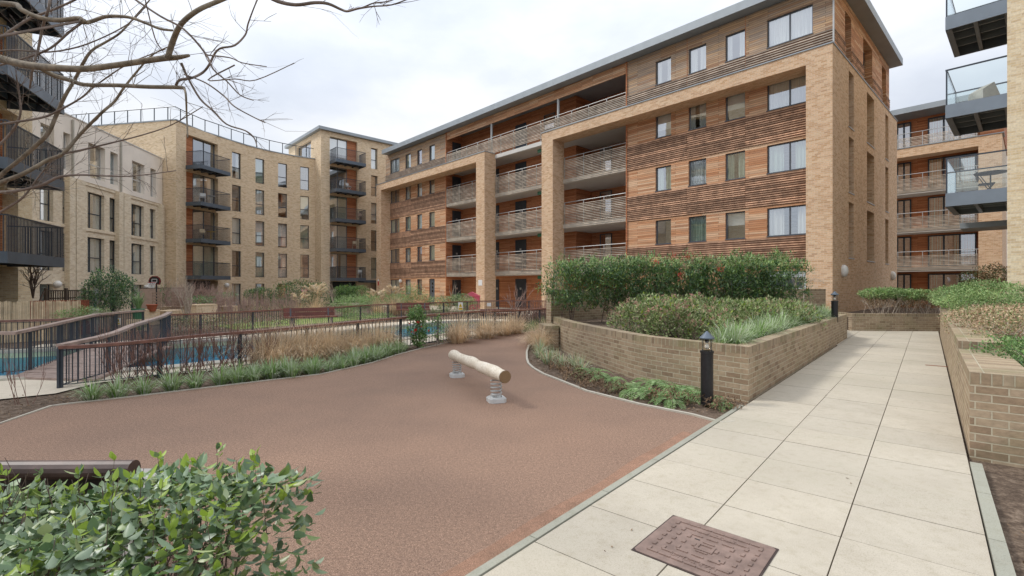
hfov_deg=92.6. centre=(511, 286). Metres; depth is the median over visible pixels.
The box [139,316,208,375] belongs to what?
red stem shrub
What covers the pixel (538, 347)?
grass tuft
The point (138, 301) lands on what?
potted palm
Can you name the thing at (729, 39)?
window
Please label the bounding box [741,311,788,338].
grass tuft
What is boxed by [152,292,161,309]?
trellis
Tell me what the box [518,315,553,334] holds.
feather grass
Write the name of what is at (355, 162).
brick tower
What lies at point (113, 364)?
red stem shrub
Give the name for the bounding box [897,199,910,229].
window
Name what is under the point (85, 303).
fence
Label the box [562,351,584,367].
grass tuft
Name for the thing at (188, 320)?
hedge
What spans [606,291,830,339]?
flowering shrub
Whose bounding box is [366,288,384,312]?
pampas grass
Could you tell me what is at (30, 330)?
boardwalk railing
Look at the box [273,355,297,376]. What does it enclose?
grass tuft
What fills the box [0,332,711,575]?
play surface
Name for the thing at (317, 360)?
grass tuft
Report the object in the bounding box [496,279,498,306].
door
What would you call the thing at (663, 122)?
window
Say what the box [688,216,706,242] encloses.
window
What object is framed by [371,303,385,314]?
feather grass
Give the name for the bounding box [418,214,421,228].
window
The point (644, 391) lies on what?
fern
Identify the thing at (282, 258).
window
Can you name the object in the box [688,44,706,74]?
window
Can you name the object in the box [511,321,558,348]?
feather grass
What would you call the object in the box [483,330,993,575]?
path
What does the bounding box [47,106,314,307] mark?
curved apartment building
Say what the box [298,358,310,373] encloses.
grass tuft
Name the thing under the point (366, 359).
grass tuft
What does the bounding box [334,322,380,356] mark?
feather grass
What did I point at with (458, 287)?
door
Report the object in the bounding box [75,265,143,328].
evergreen tree
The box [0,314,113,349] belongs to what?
side railing
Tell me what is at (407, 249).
window
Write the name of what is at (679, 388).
fern
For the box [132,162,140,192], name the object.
window
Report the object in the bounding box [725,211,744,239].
window
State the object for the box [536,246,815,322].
tall hedge
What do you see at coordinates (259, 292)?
garden hedge
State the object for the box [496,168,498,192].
door
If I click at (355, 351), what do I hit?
grass tuft
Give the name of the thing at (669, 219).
window
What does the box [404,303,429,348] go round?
camellia bush
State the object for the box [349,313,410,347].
feather grass
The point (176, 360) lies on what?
pond basin
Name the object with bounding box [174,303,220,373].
red stem shrub
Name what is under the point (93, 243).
window
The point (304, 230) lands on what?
window
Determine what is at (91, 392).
grass tuft
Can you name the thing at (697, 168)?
window
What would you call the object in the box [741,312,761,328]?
grass tuft
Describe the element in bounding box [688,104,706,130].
window
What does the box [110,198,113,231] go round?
window
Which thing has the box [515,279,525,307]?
door
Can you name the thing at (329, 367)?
grass tuft
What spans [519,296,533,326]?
red stem shrub
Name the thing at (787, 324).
grass tuft
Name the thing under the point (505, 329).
feather grass
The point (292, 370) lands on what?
grass tuft
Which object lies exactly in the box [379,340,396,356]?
grass tuft
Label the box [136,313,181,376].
red stem shrub
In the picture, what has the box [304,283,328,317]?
pampas grass
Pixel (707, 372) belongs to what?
bollard light
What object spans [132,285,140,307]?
window
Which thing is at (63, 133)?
window
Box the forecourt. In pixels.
[331,301,535,314]
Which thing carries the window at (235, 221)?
in the curved apartment building at (252, 210)
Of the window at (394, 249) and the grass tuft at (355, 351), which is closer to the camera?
the grass tuft at (355, 351)
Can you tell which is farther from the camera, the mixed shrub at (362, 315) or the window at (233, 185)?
the window at (233, 185)
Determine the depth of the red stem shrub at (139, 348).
8.64 m
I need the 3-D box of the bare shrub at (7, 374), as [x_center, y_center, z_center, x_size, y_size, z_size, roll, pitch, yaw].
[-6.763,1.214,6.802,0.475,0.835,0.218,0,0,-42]
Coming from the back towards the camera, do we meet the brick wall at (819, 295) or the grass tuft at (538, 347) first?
the brick wall at (819, 295)
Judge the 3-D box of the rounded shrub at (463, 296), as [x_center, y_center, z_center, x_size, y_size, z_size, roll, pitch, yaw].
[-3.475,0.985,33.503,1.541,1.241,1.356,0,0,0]
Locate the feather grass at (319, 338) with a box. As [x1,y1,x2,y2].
[273,317,372,358]
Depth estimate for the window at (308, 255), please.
48.86 m
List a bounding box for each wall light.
[53,281,61,287]
[841,265,848,276]
[891,271,895,279]
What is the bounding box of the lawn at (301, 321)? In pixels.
[220,316,398,329]
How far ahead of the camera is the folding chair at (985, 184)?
16.73 m
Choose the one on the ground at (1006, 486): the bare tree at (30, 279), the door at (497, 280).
the bare tree at (30, 279)
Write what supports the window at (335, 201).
in the brick tower
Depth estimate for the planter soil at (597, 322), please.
12.77 m
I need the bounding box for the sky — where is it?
[32,0,1006,219]
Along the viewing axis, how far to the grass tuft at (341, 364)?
9.57 m
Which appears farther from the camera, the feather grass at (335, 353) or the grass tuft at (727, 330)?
the feather grass at (335, 353)
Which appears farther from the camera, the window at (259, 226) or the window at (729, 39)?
the window at (259, 226)
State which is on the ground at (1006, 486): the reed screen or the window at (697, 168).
the reed screen
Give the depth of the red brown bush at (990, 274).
17.20 m
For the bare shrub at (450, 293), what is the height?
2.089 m
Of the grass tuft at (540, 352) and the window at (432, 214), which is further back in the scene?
the window at (432, 214)
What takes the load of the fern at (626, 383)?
on the ground at (1006, 486)
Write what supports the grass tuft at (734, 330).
on the planter soil at (597, 322)
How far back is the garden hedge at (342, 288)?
37.79 m
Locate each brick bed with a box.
[130,309,159,324]
[160,306,237,317]
[160,310,183,323]
[190,304,217,321]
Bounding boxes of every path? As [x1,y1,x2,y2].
[0,332,476,398]
[35,319,514,346]
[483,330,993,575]
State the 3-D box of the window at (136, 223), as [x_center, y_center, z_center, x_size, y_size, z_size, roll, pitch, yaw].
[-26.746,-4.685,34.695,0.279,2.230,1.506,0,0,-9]
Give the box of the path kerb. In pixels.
[465,405,1015,575]
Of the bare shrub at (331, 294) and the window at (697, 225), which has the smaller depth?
the window at (697, 225)
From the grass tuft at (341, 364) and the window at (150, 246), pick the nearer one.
the grass tuft at (341, 364)
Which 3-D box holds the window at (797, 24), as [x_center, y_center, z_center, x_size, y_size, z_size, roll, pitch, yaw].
[12.498,-11.655,22.012,0.281,1.330,1.911,0,0,-43]
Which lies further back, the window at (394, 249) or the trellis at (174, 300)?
the window at (394, 249)
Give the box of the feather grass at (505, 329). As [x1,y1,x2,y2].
[491,312,521,335]
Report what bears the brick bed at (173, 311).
on the ground at (1006, 486)
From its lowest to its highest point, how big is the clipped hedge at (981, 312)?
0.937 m
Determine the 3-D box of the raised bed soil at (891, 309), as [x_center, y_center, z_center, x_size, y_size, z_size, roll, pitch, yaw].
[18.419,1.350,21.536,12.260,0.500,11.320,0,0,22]
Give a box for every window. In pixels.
[40,190,48,220]
[40,231,51,270]
[40,284,48,300]
[41,125,48,159]
[63,133,65,168]
[88,144,100,179]
[88,193,100,229]
[88,237,100,272]
[88,285,100,307]
[110,153,113,184]
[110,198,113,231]
[110,240,113,272]
[131,204,140,236]
[131,243,140,273]
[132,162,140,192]
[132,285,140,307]
[150,209,152,238]
[150,246,152,274]
[193,138,213,167]
[193,174,213,203]
[193,209,213,239]
[193,245,213,275]
[232,152,239,178]
[232,185,239,211]
[232,218,240,244]
[232,251,239,276]
[232,284,239,304]
[255,158,263,183]
[255,189,263,214]
[255,221,263,245]
[255,252,263,276]
[278,163,286,187]
[278,193,286,217]
[278,223,286,247]
[278,254,286,277]
[299,142,310,157]
[300,196,308,219]
[300,225,308,248]
[300,255,308,277]
[301,167,308,190]
[330,137,346,159]
[330,166,346,188]
[330,195,346,218]
[330,224,346,247]
[330,253,346,277]
[371,148,376,168]
[371,203,375,223]
[371,258,375,277]
[390,219,398,233]
[391,158,398,173]
[391,249,399,262]
[391,280,399,302]
[406,154,410,168]
[406,187,410,199]
[406,216,410,230]
[406,248,410,261]
[406,279,410,293]
[417,247,421,261]
[418,149,421,164]
[418,183,421,196]
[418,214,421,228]
[418,279,421,294]
[429,212,434,227]
[429,245,434,260]
[430,145,434,160]
[544,112,554,130]
[600,147,611,171]
[600,190,611,219]
[600,233,611,264]
[655,57,670,85]
[655,113,670,138]
[655,165,670,191]
[655,219,670,244]
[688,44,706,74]
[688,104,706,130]
[688,158,706,186]
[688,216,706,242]
[725,30,744,62]
[725,93,744,121]
[725,151,744,180]
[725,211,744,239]
[766,4,812,48]
[766,75,805,111]
[766,139,805,174]
[766,205,805,236]
[770,271,805,288]
[897,122,910,147]
[897,162,910,191]
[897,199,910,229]
[897,237,910,266]
[897,274,910,303]
[928,115,975,143]
[928,152,976,187]
[928,196,975,227]
[928,233,976,265]
[928,273,976,304]
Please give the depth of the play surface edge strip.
3.40 m
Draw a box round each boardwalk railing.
[0,310,145,373]
[56,312,172,387]
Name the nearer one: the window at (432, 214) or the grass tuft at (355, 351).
the grass tuft at (355, 351)
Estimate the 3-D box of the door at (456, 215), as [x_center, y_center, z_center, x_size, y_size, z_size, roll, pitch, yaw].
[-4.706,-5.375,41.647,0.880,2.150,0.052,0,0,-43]
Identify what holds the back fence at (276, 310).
on the ground at (1006, 486)
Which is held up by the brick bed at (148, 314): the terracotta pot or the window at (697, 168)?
the terracotta pot
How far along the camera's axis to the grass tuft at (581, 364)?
9.21 m
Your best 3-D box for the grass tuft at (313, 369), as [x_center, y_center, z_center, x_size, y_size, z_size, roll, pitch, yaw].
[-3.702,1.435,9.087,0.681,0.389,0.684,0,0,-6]
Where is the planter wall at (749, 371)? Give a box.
[539,314,846,403]
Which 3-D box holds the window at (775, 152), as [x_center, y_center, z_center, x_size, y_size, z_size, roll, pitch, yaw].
[12.497,-5.855,22.011,0.279,1.330,1.911,0,0,-43]
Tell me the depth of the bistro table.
16.24 m
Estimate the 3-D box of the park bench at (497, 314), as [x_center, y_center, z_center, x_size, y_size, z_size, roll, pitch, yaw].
[-0.591,1.298,21.552,1.600,0.625,0.585,0,0,-6]
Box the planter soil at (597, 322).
[573,317,736,340]
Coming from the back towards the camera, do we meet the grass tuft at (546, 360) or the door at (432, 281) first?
the door at (432, 281)
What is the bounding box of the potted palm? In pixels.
[126,292,145,330]
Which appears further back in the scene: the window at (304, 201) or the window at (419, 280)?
the window at (304, 201)
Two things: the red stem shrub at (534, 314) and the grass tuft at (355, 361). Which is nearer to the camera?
the grass tuft at (355, 361)
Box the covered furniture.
[968,82,999,100]
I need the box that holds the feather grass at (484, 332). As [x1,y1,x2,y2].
[466,311,515,338]
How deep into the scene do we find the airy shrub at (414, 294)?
30.94 m
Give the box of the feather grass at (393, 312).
[385,303,395,315]
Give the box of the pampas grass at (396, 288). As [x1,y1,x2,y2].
[383,284,404,314]
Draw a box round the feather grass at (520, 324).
[500,311,530,333]
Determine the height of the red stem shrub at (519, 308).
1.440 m
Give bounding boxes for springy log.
[448,350,510,403]
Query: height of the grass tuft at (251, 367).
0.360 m
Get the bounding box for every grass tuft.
[68,377,113,400]
[96,373,137,397]
[124,371,165,394]
[152,366,190,391]
[178,365,216,388]
[198,361,239,385]
[214,366,231,382]
[216,359,263,383]
[241,360,263,378]
[244,364,264,381]
[254,358,277,378]
[256,357,287,379]
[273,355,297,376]
[276,354,310,377]
[298,356,329,374]
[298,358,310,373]
[302,355,328,370]
[318,356,339,371]
[327,351,347,367]
[335,356,350,368]
[340,346,365,366]
[345,343,370,361]
[357,347,377,363]
[368,344,385,360]
[372,344,387,359]
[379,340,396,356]
[389,338,408,353]
[400,341,410,351]
[530,344,545,357]
[532,345,558,364]
[534,339,549,352]
[551,347,559,359]
[551,351,566,368]
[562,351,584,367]
[566,354,595,370]
[701,326,734,343]
[708,320,756,343]
[712,319,758,343]
[713,320,761,344]
[723,324,755,341]
[728,319,757,340]
[739,322,763,339]
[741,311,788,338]
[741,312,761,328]
[752,309,794,332]
[755,315,782,335]
[767,307,805,327]
[767,311,798,331]
[778,316,801,330]
[784,309,811,325]
[788,314,804,327]
[813,305,835,318]
[815,302,830,316]
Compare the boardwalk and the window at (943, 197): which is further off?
the window at (943, 197)
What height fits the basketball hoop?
2.120 m
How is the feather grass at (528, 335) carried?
on the ground at (1006, 486)
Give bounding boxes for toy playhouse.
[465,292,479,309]
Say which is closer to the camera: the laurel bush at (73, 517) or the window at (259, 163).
the laurel bush at (73, 517)
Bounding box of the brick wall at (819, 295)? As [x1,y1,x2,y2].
[546,289,825,323]
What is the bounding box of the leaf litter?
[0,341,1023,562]
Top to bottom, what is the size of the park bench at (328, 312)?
0.785 m
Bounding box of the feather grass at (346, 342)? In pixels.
[323,321,370,358]
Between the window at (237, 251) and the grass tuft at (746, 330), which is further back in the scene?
the window at (237, 251)
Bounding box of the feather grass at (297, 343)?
[264,328,325,363]
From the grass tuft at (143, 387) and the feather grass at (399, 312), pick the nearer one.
the grass tuft at (143, 387)
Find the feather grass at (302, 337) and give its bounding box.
[267,320,331,358]
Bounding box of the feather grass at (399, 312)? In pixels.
[395,307,407,314]
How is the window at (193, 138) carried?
in the curved apartment building at (252, 210)
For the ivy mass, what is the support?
on the ground at (1006, 486)
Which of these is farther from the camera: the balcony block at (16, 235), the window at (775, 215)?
the window at (775, 215)
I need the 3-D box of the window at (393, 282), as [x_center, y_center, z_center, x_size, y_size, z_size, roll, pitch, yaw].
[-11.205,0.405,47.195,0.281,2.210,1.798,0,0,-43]
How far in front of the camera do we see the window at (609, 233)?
33.20 m
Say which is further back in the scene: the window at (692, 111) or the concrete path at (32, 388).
the window at (692, 111)
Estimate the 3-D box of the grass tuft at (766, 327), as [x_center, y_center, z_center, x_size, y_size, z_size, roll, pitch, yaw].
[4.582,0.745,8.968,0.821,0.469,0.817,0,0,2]
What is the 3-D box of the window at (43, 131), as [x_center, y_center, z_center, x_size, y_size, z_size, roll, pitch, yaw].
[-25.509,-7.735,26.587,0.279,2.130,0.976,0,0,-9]
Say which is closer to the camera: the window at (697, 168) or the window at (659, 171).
the window at (697, 168)
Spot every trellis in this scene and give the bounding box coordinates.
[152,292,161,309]
[171,292,179,309]
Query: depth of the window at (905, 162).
38.21 m
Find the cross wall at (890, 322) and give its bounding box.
[838,312,939,332]
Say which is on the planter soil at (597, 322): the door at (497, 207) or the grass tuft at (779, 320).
the grass tuft at (779, 320)
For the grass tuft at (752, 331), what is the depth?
8.44 m
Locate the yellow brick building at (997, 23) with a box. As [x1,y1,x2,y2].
[945,0,1023,319]
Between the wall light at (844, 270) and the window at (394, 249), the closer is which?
the wall light at (844, 270)
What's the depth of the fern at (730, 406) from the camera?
6.51 m
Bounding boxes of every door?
[430,279,434,303]
[452,142,460,159]
[452,176,460,201]
[452,211,460,236]
[452,245,460,270]
[452,280,460,304]
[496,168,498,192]
[496,205,498,230]
[496,242,498,268]
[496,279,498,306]
[515,122,525,148]
[515,161,525,188]
[515,200,525,229]
[515,239,525,267]
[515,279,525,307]
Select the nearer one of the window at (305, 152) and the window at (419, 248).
the window at (419, 248)
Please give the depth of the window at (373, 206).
52.22 m
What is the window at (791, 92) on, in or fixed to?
in the apartment block at (760, 127)
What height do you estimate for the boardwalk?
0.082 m
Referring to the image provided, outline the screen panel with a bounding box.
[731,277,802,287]
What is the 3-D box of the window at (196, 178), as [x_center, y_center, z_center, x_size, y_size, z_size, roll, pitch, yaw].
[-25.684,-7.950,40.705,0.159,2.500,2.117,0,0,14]
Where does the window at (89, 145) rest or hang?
in the terrace building at (82, 238)
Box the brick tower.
[284,125,397,303]
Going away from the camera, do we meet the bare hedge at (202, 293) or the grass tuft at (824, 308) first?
the grass tuft at (824, 308)
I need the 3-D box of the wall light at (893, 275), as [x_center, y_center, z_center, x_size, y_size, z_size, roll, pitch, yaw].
[21.799,-0.643,28.049,0.340,0.527,0.331,0,0,0]
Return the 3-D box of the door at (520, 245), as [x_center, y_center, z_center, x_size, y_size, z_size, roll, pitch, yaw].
[0.652,-2.475,36.836,0.052,2.150,1.149,0,0,-43]
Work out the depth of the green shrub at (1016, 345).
5.84 m
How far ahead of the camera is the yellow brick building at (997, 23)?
15.51 m
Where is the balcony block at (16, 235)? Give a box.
[0,0,63,329]
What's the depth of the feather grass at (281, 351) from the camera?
9.74 m
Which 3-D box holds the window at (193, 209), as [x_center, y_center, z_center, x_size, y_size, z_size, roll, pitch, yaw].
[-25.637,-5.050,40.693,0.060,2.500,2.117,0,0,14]
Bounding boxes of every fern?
[570,367,614,380]
[590,375,625,385]
[607,382,634,391]
[609,382,655,400]
[628,388,676,405]
[630,377,681,389]
[648,393,699,408]
[654,384,700,399]
[669,385,700,404]
[706,395,732,411]
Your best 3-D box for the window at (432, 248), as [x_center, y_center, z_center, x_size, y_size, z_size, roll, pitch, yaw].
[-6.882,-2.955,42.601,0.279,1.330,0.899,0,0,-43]
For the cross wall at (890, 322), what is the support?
on the ground at (1006, 486)
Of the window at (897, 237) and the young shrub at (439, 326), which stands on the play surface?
the young shrub at (439, 326)
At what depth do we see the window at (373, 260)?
52.22 m
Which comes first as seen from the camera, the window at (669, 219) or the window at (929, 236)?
the window at (669, 219)
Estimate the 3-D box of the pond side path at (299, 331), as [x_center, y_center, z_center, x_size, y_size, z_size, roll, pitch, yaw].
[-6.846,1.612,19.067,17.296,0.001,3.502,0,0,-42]
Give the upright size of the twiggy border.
1.786 m
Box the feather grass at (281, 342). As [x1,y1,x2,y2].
[250,327,303,358]
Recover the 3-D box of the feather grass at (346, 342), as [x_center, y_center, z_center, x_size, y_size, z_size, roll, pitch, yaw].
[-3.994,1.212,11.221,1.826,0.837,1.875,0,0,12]
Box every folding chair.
[199,193,205,200]
[199,229,205,237]
[975,172,994,188]
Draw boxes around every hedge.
[145,278,234,317]
[171,313,297,331]
[242,286,272,303]
[266,279,332,308]
[331,283,369,306]
[423,295,480,313]
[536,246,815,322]
[856,286,940,313]
[926,278,1023,319]
[937,302,1023,349]
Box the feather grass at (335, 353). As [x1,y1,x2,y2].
[304,318,368,361]
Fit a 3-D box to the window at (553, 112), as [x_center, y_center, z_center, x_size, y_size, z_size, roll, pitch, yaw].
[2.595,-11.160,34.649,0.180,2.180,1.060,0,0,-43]
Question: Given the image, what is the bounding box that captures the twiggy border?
[197,284,299,319]
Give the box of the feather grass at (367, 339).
[340,318,394,351]
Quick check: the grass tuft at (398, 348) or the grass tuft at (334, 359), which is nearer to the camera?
the grass tuft at (334, 359)
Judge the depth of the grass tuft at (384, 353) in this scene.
11.04 m
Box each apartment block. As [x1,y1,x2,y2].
[376,0,902,311]
[890,94,1006,307]
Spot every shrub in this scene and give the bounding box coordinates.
[2,345,47,404]
[49,305,112,337]
[94,325,134,382]
[104,317,160,381]
[112,329,173,379]
[125,318,172,379]
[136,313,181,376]
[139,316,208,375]
[173,319,217,374]
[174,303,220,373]
[194,296,251,370]
[195,308,247,372]
[217,312,263,367]
[236,322,279,366]
[238,302,333,316]
[240,312,281,365]
[253,312,292,360]
[325,278,337,302]
[328,293,382,316]
[340,311,394,318]
[355,291,408,308]
[393,283,434,308]
[426,313,447,345]
[437,281,461,309]
[452,293,471,307]
[502,285,533,308]
[510,293,526,326]
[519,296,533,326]
[528,300,538,322]
[535,296,545,318]
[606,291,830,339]
[958,333,1023,366]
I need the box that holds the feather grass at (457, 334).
[428,308,488,343]
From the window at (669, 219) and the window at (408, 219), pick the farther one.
the window at (408, 219)
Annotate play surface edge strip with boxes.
[439,431,692,575]
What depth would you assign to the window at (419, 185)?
44.21 m
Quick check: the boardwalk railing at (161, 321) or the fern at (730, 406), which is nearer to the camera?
the fern at (730, 406)
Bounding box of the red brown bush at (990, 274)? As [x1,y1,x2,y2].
[956,262,1006,317]
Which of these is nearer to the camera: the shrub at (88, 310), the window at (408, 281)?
the shrub at (88, 310)
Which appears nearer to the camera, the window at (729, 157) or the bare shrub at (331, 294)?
the window at (729, 157)
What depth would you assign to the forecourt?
36.60 m
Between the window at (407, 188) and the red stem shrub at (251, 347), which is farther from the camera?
the window at (407, 188)
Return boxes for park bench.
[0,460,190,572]
[283,307,336,326]
[396,303,429,316]
[480,309,515,321]
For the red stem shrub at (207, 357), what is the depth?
9.10 m
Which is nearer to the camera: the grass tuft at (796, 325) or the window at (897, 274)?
the grass tuft at (796, 325)
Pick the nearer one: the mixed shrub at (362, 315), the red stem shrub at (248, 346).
the red stem shrub at (248, 346)
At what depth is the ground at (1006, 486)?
6.97 m
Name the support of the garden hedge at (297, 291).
on the ground at (1006, 486)
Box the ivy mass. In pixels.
[160,284,237,305]
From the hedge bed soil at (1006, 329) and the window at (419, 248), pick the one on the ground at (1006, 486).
the hedge bed soil at (1006, 329)
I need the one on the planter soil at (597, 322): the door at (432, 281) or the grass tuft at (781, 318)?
the grass tuft at (781, 318)
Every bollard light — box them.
[699,331,714,405]
[831,291,838,321]
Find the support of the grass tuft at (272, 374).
on the ground at (1006, 486)
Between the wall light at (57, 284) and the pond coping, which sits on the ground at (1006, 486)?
the pond coping
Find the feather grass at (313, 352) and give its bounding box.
[246,320,360,365]
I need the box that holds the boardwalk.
[12,345,172,381]
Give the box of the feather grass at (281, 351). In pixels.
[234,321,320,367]
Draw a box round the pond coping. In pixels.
[0,320,502,380]
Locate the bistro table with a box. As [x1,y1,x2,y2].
[973,170,1006,188]
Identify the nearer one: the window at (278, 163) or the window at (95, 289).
the window at (95, 289)
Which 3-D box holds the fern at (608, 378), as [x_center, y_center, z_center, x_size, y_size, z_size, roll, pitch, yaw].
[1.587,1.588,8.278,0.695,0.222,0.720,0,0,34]
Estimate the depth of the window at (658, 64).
26.79 m
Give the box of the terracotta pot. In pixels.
[146,304,157,311]
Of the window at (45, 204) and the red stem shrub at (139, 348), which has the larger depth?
the window at (45, 204)
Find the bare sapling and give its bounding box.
[792,262,836,304]
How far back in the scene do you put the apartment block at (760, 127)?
26.64 m
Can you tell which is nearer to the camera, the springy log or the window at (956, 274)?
the springy log
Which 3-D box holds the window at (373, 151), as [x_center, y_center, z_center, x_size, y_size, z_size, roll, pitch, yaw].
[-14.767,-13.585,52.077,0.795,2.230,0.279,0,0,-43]
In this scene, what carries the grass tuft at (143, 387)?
on the ground at (1006, 486)
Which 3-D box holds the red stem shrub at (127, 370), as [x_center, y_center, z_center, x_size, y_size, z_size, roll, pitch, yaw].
[-6.611,1.046,8.574,0.811,1.175,0.557,0,0,-32]
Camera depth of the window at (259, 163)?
45.65 m
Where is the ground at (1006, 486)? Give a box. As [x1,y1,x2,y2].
[0,300,1023,575]
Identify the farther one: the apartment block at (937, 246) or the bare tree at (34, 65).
the apartment block at (937, 246)
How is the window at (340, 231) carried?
in the brick tower
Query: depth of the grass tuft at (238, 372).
8.19 m
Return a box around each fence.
[30,300,88,336]
[44,288,85,300]
[58,308,545,387]
[139,288,181,308]
[171,300,544,335]
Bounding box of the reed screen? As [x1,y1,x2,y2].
[0,300,80,342]
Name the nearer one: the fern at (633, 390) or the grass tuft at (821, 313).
the fern at (633, 390)
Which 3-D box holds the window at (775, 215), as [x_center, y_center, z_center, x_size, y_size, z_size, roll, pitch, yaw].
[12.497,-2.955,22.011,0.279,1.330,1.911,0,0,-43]
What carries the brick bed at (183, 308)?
on the ground at (1006, 486)
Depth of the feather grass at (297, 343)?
10.16 m
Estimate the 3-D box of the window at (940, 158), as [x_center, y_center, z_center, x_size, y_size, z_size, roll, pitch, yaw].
[32.563,-8.525,36.266,0.159,2.350,2.690,0,0,-43]
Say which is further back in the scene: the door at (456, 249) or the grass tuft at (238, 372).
the door at (456, 249)
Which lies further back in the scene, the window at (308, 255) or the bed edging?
the window at (308, 255)
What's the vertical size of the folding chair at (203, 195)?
0.876 m
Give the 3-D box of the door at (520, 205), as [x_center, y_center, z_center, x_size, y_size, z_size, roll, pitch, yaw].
[0.652,-5.375,36.836,0.052,2.150,1.149,0,0,-43]
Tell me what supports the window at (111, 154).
in the terrace building at (82, 238)
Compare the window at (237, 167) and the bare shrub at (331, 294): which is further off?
the window at (237, 167)
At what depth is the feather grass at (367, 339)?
11.67 m
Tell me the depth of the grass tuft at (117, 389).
7.10 m
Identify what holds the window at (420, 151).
in the apartment block at (760, 127)
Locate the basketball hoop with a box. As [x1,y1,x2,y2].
[147,276,160,303]
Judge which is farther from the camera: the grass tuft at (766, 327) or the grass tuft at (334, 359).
the grass tuft at (334, 359)
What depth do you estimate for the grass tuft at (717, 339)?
7.38 m
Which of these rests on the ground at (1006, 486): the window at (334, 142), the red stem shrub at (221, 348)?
the red stem shrub at (221, 348)
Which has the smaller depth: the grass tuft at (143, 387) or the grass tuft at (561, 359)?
the grass tuft at (143, 387)
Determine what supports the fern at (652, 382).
on the ground at (1006, 486)
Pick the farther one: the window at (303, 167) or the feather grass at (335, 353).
the window at (303, 167)
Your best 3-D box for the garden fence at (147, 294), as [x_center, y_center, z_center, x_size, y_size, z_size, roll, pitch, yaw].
[-19.979,0.820,28.015,0.043,1.560,2.362,0,0,29]
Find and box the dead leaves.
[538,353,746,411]
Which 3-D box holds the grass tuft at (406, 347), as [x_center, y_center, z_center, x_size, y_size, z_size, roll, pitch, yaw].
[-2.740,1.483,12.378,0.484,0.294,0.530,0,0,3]
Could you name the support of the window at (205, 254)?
in the curved apartment building at (252, 210)
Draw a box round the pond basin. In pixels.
[0,322,501,375]
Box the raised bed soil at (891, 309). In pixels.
[845,307,1003,329]
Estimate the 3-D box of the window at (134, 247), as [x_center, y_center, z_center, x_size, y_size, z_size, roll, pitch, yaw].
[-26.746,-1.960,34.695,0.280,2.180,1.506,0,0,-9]
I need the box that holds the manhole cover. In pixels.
[631,515,778,575]
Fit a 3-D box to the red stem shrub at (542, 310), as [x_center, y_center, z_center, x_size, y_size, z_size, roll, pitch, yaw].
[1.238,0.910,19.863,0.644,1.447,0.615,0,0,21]
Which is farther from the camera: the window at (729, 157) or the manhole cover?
the window at (729, 157)
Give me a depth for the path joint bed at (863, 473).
3.86 m
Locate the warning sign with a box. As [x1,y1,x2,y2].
[458,302,462,309]
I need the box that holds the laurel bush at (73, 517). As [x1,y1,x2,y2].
[0,442,327,575]
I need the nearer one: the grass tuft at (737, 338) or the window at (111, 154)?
the grass tuft at (737, 338)
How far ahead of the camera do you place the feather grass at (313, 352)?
10.12 m
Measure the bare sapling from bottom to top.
1.919 m
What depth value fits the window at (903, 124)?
38.21 m
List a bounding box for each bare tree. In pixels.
[0,0,416,215]
[14,253,58,300]
[169,275,194,322]
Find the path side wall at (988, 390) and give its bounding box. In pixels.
[940,308,1023,467]
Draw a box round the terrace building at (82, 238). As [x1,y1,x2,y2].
[32,111,164,311]
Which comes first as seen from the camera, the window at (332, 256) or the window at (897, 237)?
the window at (897, 237)
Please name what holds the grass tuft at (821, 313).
on the planter soil at (597, 322)
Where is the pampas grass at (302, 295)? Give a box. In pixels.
[290,291,312,318]
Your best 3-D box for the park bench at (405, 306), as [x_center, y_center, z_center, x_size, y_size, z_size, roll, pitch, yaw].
[-5.091,1.218,25.251,1.700,0.785,0.585,0,0,-14]
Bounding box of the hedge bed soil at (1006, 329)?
[981,319,1023,365]
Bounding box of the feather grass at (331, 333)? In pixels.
[290,318,373,353]
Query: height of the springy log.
0.492 m
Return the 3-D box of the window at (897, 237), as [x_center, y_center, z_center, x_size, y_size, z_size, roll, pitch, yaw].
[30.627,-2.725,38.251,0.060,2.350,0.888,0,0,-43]
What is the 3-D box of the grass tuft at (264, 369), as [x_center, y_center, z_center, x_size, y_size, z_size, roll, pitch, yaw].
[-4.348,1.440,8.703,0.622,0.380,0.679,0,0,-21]
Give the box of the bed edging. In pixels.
[0,331,733,423]
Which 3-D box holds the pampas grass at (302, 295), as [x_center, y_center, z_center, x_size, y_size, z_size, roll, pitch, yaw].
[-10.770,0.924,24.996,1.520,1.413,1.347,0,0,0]
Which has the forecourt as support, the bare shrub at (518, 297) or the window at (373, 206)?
the bare shrub at (518, 297)
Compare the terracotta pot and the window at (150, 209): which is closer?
the terracotta pot
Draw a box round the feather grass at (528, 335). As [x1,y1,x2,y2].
[518,325,540,345]
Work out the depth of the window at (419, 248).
44.21 m
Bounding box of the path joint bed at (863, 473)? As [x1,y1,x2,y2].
[827,331,993,575]
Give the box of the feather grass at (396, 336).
[365,316,411,344]
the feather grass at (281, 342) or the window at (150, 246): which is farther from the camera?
the window at (150, 246)
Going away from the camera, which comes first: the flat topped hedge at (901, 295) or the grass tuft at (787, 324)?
the grass tuft at (787, 324)

